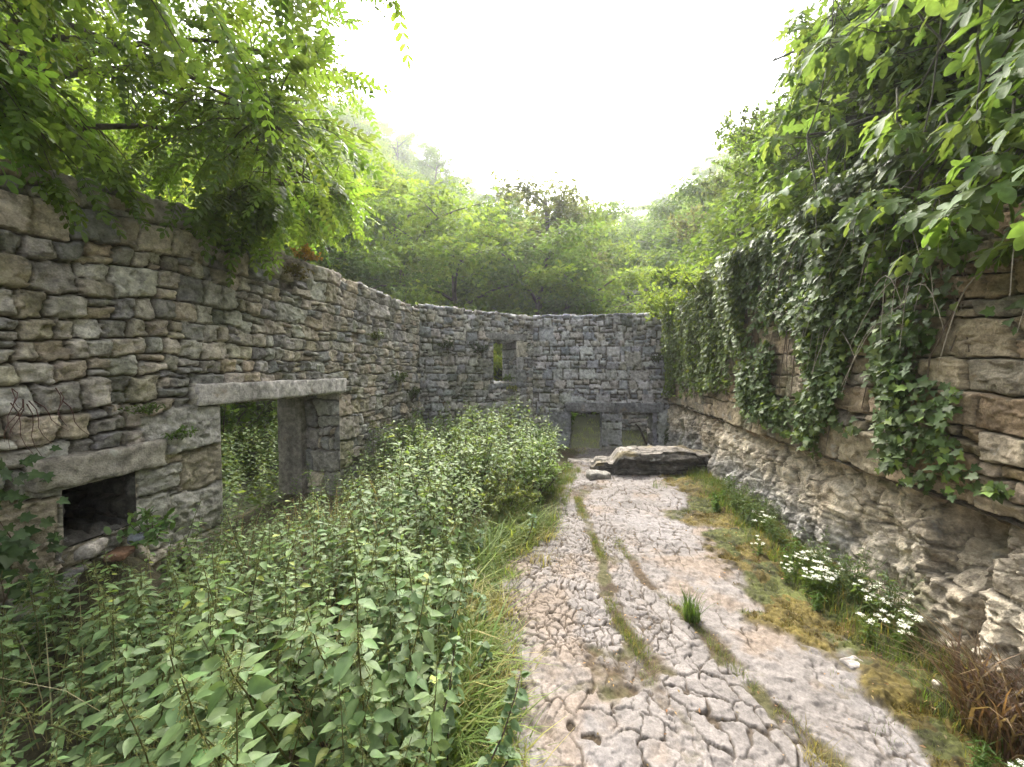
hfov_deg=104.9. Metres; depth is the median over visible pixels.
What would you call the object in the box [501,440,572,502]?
shrub
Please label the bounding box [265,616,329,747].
nettle
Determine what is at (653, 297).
bush
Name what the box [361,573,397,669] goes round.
nettle
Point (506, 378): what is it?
wall plant
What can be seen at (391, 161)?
broadleaf tree
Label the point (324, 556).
nettle
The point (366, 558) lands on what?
nettle
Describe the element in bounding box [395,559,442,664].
nettle
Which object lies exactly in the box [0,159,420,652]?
stone wall
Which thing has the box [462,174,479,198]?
broadleaf tree
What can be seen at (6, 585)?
nettle
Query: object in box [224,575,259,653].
nettle
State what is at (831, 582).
white flower
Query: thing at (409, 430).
shrub
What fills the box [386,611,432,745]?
nettle
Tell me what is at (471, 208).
broadleaf tree
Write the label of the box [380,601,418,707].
nettle
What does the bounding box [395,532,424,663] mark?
nettle
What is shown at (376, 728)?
nettle
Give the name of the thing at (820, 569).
white flower
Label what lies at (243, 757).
nettle
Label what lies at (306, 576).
nettle
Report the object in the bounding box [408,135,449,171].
broadleaf tree
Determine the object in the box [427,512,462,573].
nettle
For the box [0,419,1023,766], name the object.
grass
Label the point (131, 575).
nettle
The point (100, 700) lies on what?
nettle
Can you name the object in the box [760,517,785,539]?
weed
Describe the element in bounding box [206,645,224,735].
nettle
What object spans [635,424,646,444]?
broken branch
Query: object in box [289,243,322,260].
wall plant
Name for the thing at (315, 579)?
nettle
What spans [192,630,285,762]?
nettle
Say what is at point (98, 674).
nettle
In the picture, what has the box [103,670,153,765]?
nettle
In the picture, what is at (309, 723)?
nettle
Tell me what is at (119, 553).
loose stone
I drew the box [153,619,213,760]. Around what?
nettle
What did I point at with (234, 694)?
nettle
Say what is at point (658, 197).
broadleaf tree
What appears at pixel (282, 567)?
nettle
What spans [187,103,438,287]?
broadleaf tree
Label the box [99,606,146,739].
nettle
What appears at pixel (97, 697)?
nettle
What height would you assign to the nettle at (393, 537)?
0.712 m
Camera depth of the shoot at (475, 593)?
2.58 m
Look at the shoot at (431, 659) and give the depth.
1.86 m
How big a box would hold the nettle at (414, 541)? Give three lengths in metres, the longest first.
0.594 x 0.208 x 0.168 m
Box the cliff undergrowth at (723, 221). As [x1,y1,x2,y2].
[654,0,1023,312]
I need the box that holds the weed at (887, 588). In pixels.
[882,569,923,622]
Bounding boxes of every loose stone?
[73,537,107,560]
[103,546,134,562]
[127,532,144,544]
[568,458,592,462]
[586,469,610,480]
[839,655,861,669]
[932,679,943,691]
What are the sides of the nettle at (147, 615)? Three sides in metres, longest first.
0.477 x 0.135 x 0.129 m
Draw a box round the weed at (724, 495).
[720,489,726,501]
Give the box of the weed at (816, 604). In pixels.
[809,590,827,611]
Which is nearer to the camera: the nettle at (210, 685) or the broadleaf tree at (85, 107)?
the nettle at (210, 685)
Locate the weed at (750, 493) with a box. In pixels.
[746,485,756,501]
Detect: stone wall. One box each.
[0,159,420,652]
[412,303,533,456]
[531,312,670,448]
[622,412,647,431]
[668,200,1023,530]
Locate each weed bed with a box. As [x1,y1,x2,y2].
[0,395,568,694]
[221,404,303,524]
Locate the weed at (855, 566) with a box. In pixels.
[834,545,873,595]
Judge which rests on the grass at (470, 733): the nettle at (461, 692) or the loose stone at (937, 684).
the nettle at (461, 692)
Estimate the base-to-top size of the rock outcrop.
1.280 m
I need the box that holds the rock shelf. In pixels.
[664,401,1010,662]
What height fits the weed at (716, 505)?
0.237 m
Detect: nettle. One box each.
[0,571,22,681]
[0,607,24,713]
[0,618,25,761]
[0,623,28,700]
[0,626,33,719]
[0,632,57,706]
[0,656,18,726]
[0,661,48,737]
[0,710,37,766]
[0,734,25,766]
[0,737,15,766]
[2,698,168,766]
[4,656,40,746]
[14,569,63,724]
[27,616,86,765]
[31,715,81,766]
[31,735,68,766]
[45,656,90,764]
[47,678,88,766]
[55,650,105,766]
[62,613,95,696]
[66,608,125,738]
[72,591,114,705]
[72,747,113,766]
[74,605,114,682]
[76,655,125,754]
[79,579,140,685]
[80,560,141,721]
[80,632,138,689]
[80,688,130,766]
[83,602,123,716]
[84,703,155,763]
[91,596,139,749]
[93,571,120,653]
[93,694,137,764]
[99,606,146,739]
[99,628,150,759]
[101,653,158,765]
[101,697,186,766]
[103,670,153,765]
[109,604,152,670]
[110,571,163,692]
[111,578,155,682]
[114,728,146,766]
[115,566,149,673]
[119,579,155,707]
[121,636,166,722]
[124,625,212,751]
[125,606,161,704]
[135,633,172,676]
[136,613,174,747]
[138,601,190,747]
[139,628,172,697]
[140,595,171,664]
[140,628,165,678]
[140,729,189,766]
[141,586,167,658]
[147,649,248,766]
[152,635,207,762]
[152,723,206,763]
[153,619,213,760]
[153,648,219,765]
[153,675,260,766]
[155,573,198,627]
[159,558,185,632]
[159,583,186,668]
[165,554,212,690]
[169,740,206,766]
[170,673,220,764]
[174,563,214,643]
[176,581,206,669]
[177,627,212,675]
[180,573,205,626]
[180,585,227,691]
[181,535,218,624]
[181,546,246,761]
[182,591,239,734]
[185,569,251,752]
[185,615,233,758]
[188,600,207,638]
[190,655,224,743]
[191,544,231,648]
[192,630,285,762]
[194,708,274,766]
[195,558,260,659]
[200,725,290,766]
[201,642,323,766]
[205,555,236,631]
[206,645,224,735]
[208,639,254,766]
[215,660,268,751]
[216,574,252,649]
[217,605,247,697]
[217,651,312,766]
[221,590,246,654]
[221,595,260,745]
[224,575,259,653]
[226,556,247,605]
[226,571,248,617]
[227,608,268,722]
[230,533,270,678]
[235,571,250,604]
[235,596,265,674]
[242,612,273,705]
[246,566,268,627]
[248,603,302,697]
[250,544,269,615]
[254,521,285,654]
[254,595,313,765]
[254,606,301,739]
[255,589,279,633]
[255,617,303,698]
[256,544,276,605]
[256,571,292,643]
[258,519,304,673]
[261,579,304,690]
[261,586,289,673]
[262,656,297,761]
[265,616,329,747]
[266,573,291,640]
[266,577,307,700]
[275,549,296,607]
[275,676,328,766]
[278,628,304,705]
[280,564,305,608]
[285,610,355,747]
[286,551,302,588]
[286,570,311,672]
[286,573,300,616]
[291,525,333,643]
[291,630,345,763]
[295,527,337,641]
[296,590,321,659]
[296,597,372,711]
[297,585,341,746]
[300,561,329,649]
[302,534,335,604]
[302,573,312,605]
[303,637,334,723]
[304,602,325,689]
[305,541,319,608]
[305,587,318,647]
[310,573,340,700]
[311,552,327,628]
[311,610,338,689]
[313,605,344,673]
[313,605,374,751]
[314,616,363,766]
[315,579,328,616]
[318,682,359,766]
[322,552,342,635]
[322,558,342,601]
[322,653,373,766]
[325,532,338,596]
[325,656,384,766]
[326,541,344,619]
[328,676,396,766]
[329,524,356,610]
[329,572,384,754]
[332,535,365,637]
[332,607,395,766]
[334,507,362,604]
[336,501,387,631]
[336,519,355,588]
[337,527,353,618]
[337,566,345,608]
[338,548,378,695]
[340,539,365,621]
[340,726,385,766]
[342,533,362,609]
[343,609,387,690]
[345,534,385,667]
[347,579,365,663]
[348,554,376,605]
[352,541,374,621]
[353,522,380,607]
[359,502,387,563]
[360,518,386,583]
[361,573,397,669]
[362,530,384,620]
[363,539,393,662]
[364,696,404,766]
[365,750,390,766]
[370,537,419,684]
[371,504,435,625]
[372,575,401,628]
[373,556,400,599]
[374,605,408,720]
[375,581,428,711]
[375,604,414,711]
[376,514,400,571]
[377,637,415,762]
[379,539,399,616]
[380,552,393,574]
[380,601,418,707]
[385,512,405,584]
[386,547,413,615]
[386,583,443,758]
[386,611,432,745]
[386,737,420,766]
[387,510,416,604]
[387,518,408,577]
[388,563,408,634]
[389,481,422,584]
[392,542,441,616]
[394,599,425,683]
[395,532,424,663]
[395,538,422,602]
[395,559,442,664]
[396,530,422,600]
[399,653,460,766]
[403,515,426,557]
[405,534,417,590]
[405,564,430,630]
[409,502,426,563]
[411,661,451,766]
[412,478,444,566]
[412,565,442,648]
[412,642,465,766]
[413,533,449,632]
[416,453,457,570]
[416,537,441,590]
[417,471,446,557]
[418,482,447,568]
[418,506,443,561]
[419,542,444,585]
[421,544,436,595]
[422,470,450,549]
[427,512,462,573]
[427,546,464,633]
[429,627,476,756]
[431,563,464,641]
[435,492,457,584]
[436,513,448,596]
[436,565,478,655]
[439,524,456,595]
[439,550,461,606]
[439,554,477,656]
[476,670,530,766]
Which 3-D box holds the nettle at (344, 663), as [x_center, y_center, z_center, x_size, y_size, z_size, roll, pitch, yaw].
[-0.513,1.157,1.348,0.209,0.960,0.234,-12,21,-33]
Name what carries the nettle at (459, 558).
on the path
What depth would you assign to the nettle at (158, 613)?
2.17 m
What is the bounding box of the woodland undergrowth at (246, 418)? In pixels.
[142,154,637,516]
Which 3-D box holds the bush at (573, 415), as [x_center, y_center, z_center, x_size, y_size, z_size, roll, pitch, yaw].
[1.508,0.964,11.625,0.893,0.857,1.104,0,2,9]
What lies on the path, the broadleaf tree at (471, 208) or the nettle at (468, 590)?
the nettle at (468, 590)
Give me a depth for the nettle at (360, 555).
2.07 m
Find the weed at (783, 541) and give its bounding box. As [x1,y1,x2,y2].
[770,507,804,549]
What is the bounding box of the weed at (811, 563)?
[789,536,828,573]
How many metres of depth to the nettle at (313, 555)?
2.65 m
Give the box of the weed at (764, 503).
[755,494,769,514]
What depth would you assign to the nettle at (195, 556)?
2.41 m
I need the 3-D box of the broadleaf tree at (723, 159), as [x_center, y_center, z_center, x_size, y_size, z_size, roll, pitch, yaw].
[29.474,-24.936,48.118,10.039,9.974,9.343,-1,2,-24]
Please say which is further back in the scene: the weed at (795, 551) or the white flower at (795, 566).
the weed at (795, 551)
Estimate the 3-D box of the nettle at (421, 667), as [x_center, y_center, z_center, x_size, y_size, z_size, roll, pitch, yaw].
[-0.415,1.189,1.535,0.293,0.850,0.186,0,2,13]
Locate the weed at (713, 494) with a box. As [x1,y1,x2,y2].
[706,490,721,509]
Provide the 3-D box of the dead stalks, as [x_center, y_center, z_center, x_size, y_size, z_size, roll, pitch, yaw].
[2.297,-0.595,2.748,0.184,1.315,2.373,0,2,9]
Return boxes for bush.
[220,399,277,472]
[267,412,277,436]
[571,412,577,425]
[631,284,674,330]
[648,260,693,289]
[653,253,719,314]
[664,204,709,246]
[697,163,742,202]
[709,96,782,155]
[710,105,778,159]
[711,121,787,200]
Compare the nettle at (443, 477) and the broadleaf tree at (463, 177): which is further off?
the broadleaf tree at (463, 177)
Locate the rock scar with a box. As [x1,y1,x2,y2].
[605,251,647,296]
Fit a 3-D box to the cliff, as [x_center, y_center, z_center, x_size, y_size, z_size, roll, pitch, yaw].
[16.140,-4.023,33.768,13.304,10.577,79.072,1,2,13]
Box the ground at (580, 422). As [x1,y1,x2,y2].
[197,159,659,521]
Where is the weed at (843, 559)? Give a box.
[832,543,865,580]
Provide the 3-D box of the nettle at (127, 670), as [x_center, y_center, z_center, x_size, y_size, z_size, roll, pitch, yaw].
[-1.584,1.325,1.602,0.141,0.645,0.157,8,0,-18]
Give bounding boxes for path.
[273,447,1011,766]
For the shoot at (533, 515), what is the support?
on the path
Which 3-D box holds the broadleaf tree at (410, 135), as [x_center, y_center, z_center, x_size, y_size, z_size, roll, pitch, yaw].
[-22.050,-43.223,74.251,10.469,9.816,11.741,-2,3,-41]
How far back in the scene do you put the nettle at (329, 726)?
1.18 m
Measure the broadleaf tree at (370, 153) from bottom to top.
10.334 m
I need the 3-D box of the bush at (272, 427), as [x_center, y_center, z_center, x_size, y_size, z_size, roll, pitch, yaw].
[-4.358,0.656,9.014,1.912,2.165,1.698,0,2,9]
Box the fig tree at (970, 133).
[739,0,1023,292]
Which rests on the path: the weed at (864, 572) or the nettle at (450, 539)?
the weed at (864, 572)
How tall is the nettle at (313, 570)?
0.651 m
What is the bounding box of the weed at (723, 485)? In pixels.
[714,475,733,496]
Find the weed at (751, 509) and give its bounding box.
[740,490,759,524]
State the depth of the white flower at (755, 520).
3.75 m
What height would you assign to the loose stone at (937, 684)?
0.083 m
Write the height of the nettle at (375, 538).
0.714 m
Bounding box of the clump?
[103,505,179,548]
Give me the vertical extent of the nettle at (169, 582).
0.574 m
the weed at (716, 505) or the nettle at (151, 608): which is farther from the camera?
the weed at (716, 505)
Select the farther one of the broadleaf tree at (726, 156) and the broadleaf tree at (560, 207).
the broadleaf tree at (726, 156)
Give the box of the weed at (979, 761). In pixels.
[966,739,1004,766]
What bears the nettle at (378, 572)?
on the path
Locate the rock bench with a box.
[589,445,711,475]
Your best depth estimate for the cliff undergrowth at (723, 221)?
4.53 m
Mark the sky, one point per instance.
(614, 96)
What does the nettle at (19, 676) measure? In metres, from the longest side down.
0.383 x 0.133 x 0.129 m
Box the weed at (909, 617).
[883,600,918,636]
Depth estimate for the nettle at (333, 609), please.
1.74 m
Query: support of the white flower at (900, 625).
on the moss
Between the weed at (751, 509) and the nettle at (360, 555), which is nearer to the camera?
the nettle at (360, 555)
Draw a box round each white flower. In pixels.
[751,535,764,555]
[754,514,770,531]
[759,511,775,527]
[780,562,792,581]
[783,553,805,578]
[797,551,817,576]
[798,567,828,598]
[806,571,830,593]
[807,547,829,570]
[809,560,833,589]
[812,566,835,600]
[819,561,840,592]
[821,556,844,583]
[851,579,883,611]
[857,608,885,644]
[863,593,892,620]
[879,610,923,654]
[882,594,913,630]
[887,614,916,656]
[1005,758,1023,766]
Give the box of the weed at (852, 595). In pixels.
[837,576,859,603]
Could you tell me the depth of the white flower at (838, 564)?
2.89 m
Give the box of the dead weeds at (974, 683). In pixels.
[839,570,1023,765]
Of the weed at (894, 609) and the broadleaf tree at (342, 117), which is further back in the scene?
the broadleaf tree at (342, 117)
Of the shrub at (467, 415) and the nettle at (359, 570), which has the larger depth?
the shrub at (467, 415)
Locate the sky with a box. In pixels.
[60,0,853,223]
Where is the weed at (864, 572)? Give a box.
[824,549,878,600]
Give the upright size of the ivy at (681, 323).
2.109 m
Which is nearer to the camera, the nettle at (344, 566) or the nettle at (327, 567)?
the nettle at (344, 566)
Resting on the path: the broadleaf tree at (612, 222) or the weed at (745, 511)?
the weed at (745, 511)
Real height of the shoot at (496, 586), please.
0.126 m
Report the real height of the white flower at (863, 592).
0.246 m
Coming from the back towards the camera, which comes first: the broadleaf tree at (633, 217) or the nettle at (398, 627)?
the broadleaf tree at (633, 217)
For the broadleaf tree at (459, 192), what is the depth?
33.49 m
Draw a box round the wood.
[303,103,781,299]
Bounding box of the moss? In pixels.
[664,474,1001,766]
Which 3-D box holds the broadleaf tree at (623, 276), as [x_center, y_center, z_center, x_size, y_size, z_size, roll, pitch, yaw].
[3.392,-1.720,15.947,7.338,6.880,8.229,0,2,-2]
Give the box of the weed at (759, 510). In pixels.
[740,496,762,526]
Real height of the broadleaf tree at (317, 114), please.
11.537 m
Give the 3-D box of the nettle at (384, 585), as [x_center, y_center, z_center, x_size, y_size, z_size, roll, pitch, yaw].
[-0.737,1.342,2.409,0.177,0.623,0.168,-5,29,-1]
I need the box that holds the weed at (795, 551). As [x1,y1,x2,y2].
[783,537,806,560]
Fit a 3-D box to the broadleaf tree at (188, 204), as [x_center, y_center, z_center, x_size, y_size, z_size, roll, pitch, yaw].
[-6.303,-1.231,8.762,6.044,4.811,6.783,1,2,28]
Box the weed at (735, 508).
[728,492,745,513]
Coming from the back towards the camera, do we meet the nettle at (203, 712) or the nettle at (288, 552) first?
the nettle at (288, 552)
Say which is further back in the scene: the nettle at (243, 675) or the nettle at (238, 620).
the nettle at (238, 620)
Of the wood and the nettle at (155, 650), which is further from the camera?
the wood
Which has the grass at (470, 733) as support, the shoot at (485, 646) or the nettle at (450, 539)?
the nettle at (450, 539)
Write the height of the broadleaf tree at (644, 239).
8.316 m
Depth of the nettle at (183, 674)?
1.49 m
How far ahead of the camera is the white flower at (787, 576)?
2.95 m
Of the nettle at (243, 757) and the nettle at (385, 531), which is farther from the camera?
the nettle at (385, 531)
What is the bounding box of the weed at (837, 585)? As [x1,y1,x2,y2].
[819,542,867,596]
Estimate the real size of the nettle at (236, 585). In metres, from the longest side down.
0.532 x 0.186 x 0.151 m
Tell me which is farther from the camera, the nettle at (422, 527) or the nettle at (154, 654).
the nettle at (422, 527)
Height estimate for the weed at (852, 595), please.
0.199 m
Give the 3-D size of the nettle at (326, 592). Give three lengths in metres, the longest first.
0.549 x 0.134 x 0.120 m
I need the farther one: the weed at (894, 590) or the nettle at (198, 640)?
the weed at (894, 590)
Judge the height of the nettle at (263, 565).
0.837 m
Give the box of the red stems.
[4,388,88,455]
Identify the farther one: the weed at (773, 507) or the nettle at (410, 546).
the weed at (773, 507)
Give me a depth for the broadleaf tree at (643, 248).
32.76 m
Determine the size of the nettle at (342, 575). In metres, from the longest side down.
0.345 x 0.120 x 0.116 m
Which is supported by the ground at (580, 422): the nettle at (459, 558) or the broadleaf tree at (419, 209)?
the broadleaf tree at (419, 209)
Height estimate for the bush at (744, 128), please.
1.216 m
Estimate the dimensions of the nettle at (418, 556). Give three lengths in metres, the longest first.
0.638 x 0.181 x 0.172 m
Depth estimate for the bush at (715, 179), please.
11.40 m
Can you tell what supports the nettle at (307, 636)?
on the path
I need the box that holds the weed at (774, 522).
[765,513,785,533]
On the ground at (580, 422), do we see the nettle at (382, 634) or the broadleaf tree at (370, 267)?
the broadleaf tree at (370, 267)
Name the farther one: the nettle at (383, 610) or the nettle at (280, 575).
the nettle at (280, 575)
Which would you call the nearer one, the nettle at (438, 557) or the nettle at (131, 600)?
the nettle at (131, 600)
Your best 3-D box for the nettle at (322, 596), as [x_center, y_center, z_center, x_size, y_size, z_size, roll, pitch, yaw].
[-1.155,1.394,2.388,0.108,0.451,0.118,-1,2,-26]
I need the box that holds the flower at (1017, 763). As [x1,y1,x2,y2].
[1010,758,1023,766]
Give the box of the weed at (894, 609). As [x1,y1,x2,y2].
[892,602,926,645]
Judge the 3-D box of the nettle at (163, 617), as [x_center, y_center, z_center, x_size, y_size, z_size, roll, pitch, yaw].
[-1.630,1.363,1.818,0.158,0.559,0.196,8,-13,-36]
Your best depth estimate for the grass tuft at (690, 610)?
2.51 m
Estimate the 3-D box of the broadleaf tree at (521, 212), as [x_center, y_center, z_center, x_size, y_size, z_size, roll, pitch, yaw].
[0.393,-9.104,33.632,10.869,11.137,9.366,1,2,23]
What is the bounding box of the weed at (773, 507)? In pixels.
[762,493,781,518]
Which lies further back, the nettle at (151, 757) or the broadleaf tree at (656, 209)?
the broadleaf tree at (656, 209)
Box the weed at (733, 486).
[723,472,736,492]
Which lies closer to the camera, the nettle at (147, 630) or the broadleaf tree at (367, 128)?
the nettle at (147, 630)
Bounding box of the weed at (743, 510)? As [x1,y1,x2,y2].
[728,491,753,520]
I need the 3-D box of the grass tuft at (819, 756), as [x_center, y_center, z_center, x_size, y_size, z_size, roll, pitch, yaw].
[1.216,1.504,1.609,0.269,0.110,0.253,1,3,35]
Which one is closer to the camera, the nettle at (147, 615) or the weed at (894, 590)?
the nettle at (147, 615)
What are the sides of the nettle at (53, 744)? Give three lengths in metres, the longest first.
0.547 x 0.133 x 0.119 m
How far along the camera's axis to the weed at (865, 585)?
2.59 m
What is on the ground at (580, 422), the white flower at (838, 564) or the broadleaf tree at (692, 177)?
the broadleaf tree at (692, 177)
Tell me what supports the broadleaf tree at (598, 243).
on the ground at (580, 422)
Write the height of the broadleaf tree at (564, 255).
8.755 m
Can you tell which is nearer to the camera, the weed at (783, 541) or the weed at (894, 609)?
the weed at (894, 609)
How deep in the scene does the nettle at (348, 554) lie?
2.90 m
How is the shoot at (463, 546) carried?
on the path
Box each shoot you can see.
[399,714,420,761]
[415,673,429,700]
[423,659,439,686]
[424,653,437,676]
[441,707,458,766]
[456,578,471,607]
[459,544,469,557]
[472,591,487,614]
[474,527,484,553]
[474,641,493,677]
[476,536,483,552]
[479,605,488,625]
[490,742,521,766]
[491,582,498,592]
[525,512,536,544]
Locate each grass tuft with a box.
[527,545,559,567]
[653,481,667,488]
[667,584,716,624]
[775,721,844,766]
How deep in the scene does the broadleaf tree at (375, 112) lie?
69.47 m
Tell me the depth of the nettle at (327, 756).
1.39 m
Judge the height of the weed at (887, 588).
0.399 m
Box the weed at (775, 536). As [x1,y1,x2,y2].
[769,521,784,542]
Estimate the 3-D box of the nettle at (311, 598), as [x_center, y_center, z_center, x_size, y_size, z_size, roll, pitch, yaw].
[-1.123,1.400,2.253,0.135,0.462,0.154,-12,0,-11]
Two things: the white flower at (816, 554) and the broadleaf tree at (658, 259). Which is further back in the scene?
the broadleaf tree at (658, 259)
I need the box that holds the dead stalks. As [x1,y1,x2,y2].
[755,156,1023,393]
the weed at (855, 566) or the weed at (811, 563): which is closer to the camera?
the weed at (855, 566)
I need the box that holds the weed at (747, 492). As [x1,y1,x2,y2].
[727,479,749,508]
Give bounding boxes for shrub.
[389,414,452,467]
[433,426,522,503]
[436,403,514,463]
[475,465,541,518]
[495,423,556,481]
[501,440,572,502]
[520,424,557,459]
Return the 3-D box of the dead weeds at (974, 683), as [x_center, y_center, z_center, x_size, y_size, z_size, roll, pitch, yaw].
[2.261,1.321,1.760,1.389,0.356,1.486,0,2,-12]
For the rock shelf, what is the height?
1.285 m
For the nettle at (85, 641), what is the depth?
1.98 m
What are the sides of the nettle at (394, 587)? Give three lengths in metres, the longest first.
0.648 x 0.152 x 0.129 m
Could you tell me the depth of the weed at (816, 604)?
2.59 m
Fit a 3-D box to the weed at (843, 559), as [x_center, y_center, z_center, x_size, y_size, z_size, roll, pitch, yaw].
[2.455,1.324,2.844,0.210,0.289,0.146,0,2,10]
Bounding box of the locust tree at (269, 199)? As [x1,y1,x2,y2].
[0,0,413,286]
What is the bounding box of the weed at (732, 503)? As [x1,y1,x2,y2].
[724,485,744,511]
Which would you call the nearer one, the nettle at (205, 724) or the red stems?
the nettle at (205, 724)
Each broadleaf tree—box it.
[0,0,206,207]
[3,4,182,159]
[48,96,348,274]
[64,32,341,258]
[144,178,296,242]
[184,148,455,302]
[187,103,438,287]
[268,100,343,157]
[282,145,511,305]
[287,73,368,125]
[290,112,409,178]
[331,94,395,148]
[334,100,383,141]
[336,125,394,167]
[340,199,436,289]
[341,212,554,355]
[342,101,391,135]
[353,165,438,263]
[358,160,438,241]
[363,138,406,170]
[374,117,430,164]
[380,117,421,150]
[382,179,482,273]
[384,161,431,180]
[399,196,545,311]
[402,212,540,314]
[404,263,484,308]
[405,138,468,192]
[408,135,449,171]
[425,172,471,199]
[443,186,469,202]
[444,218,635,344]
[456,203,480,214]
[461,206,555,304]
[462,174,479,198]
[470,175,521,216]
[483,169,623,314]
[493,343,501,380]
[494,230,662,314]
[497,193,639,314]
[505,259,665,414]
[529,239,632,297]
[552,192,662,313]
[583,206,622,252]
[606,196,655,224]
[609,215,658,252]
[610,212,648,241]
[615,196,715,283]
[616,170,728,277]
[618,206,691,291]
[631,218,663,297]
[643,187,674,221]
[665,183,697,200]
[676,164,708,182]
[683,151,726,179]
[713,142,735,170]
[715,142,745,170]
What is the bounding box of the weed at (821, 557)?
[801,523,829,572]
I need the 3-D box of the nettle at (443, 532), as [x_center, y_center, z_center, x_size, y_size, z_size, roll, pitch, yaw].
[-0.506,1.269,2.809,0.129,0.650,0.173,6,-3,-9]
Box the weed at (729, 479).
[723,474,735,490]
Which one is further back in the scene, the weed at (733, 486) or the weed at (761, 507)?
the weed at (733, 486)
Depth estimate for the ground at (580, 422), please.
10.33 m
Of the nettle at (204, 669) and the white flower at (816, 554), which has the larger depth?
the white flower at (816, 554)
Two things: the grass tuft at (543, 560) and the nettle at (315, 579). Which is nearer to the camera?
the nettle at (315, 579)
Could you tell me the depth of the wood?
72.03 m
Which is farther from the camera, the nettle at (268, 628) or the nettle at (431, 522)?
the nettle at (431, 522)
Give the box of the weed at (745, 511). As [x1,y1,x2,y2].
[736,500,753,519]
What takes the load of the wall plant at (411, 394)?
attached to the stone wall at (102, 325)
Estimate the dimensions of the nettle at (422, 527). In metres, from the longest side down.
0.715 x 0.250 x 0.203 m
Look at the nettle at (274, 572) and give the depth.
2.51 m
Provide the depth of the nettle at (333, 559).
2.67 m
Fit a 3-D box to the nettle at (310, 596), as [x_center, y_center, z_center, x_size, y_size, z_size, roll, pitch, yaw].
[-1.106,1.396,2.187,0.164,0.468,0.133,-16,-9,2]
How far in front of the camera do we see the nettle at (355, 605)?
2.15 m
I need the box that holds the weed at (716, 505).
[712,494,725,512]
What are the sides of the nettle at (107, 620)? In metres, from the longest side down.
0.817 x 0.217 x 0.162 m
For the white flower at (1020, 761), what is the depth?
1.44 m
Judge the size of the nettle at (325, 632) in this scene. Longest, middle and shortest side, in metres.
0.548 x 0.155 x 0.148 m
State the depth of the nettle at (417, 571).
2.04 m
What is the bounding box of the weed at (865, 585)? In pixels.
[843,557,886,602]
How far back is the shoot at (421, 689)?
1.83 m
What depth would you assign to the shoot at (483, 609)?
2.48 m
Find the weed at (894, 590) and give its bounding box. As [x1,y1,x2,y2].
[862,566,908,624]
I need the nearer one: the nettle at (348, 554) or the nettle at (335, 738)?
the nettle at (335, 738)
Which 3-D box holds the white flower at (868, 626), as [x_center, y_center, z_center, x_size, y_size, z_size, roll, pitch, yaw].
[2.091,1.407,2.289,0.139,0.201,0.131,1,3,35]
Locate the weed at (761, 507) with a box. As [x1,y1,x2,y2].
[752,492,779,515]
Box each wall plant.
[117,402,165,414]
[160,425,197,441]
[215,237,251,255]
[281,263,314,279]
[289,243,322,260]
[367,329,384,339]
[391,371,407,382]
[406,386,420,400]
[436,338,454,349]
[469,342,488,354]
[502,374,514,381]
[506,384,517,390]
[649,353,663,362]
[663,428,669,443]
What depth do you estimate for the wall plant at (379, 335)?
6.11 m
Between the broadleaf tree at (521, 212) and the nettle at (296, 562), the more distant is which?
the broadleaf tree at (521, 212)
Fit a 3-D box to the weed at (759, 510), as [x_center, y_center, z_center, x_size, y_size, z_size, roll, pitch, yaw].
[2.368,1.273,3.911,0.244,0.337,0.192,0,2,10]
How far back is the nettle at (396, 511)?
2.65 m
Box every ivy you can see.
[0,445,70,668]
[659,243,747,407]
[721,130,926,475]
[870,212,1023,504]
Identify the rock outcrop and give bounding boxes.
[971,523,1023,696]
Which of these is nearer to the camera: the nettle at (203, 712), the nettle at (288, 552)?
the nettle at (203, 712)
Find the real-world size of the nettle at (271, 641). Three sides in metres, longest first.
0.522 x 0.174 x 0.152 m
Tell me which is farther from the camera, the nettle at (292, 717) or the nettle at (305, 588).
the nettle at (305, 588)
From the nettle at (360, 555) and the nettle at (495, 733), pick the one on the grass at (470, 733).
the nettle at (495, 733)

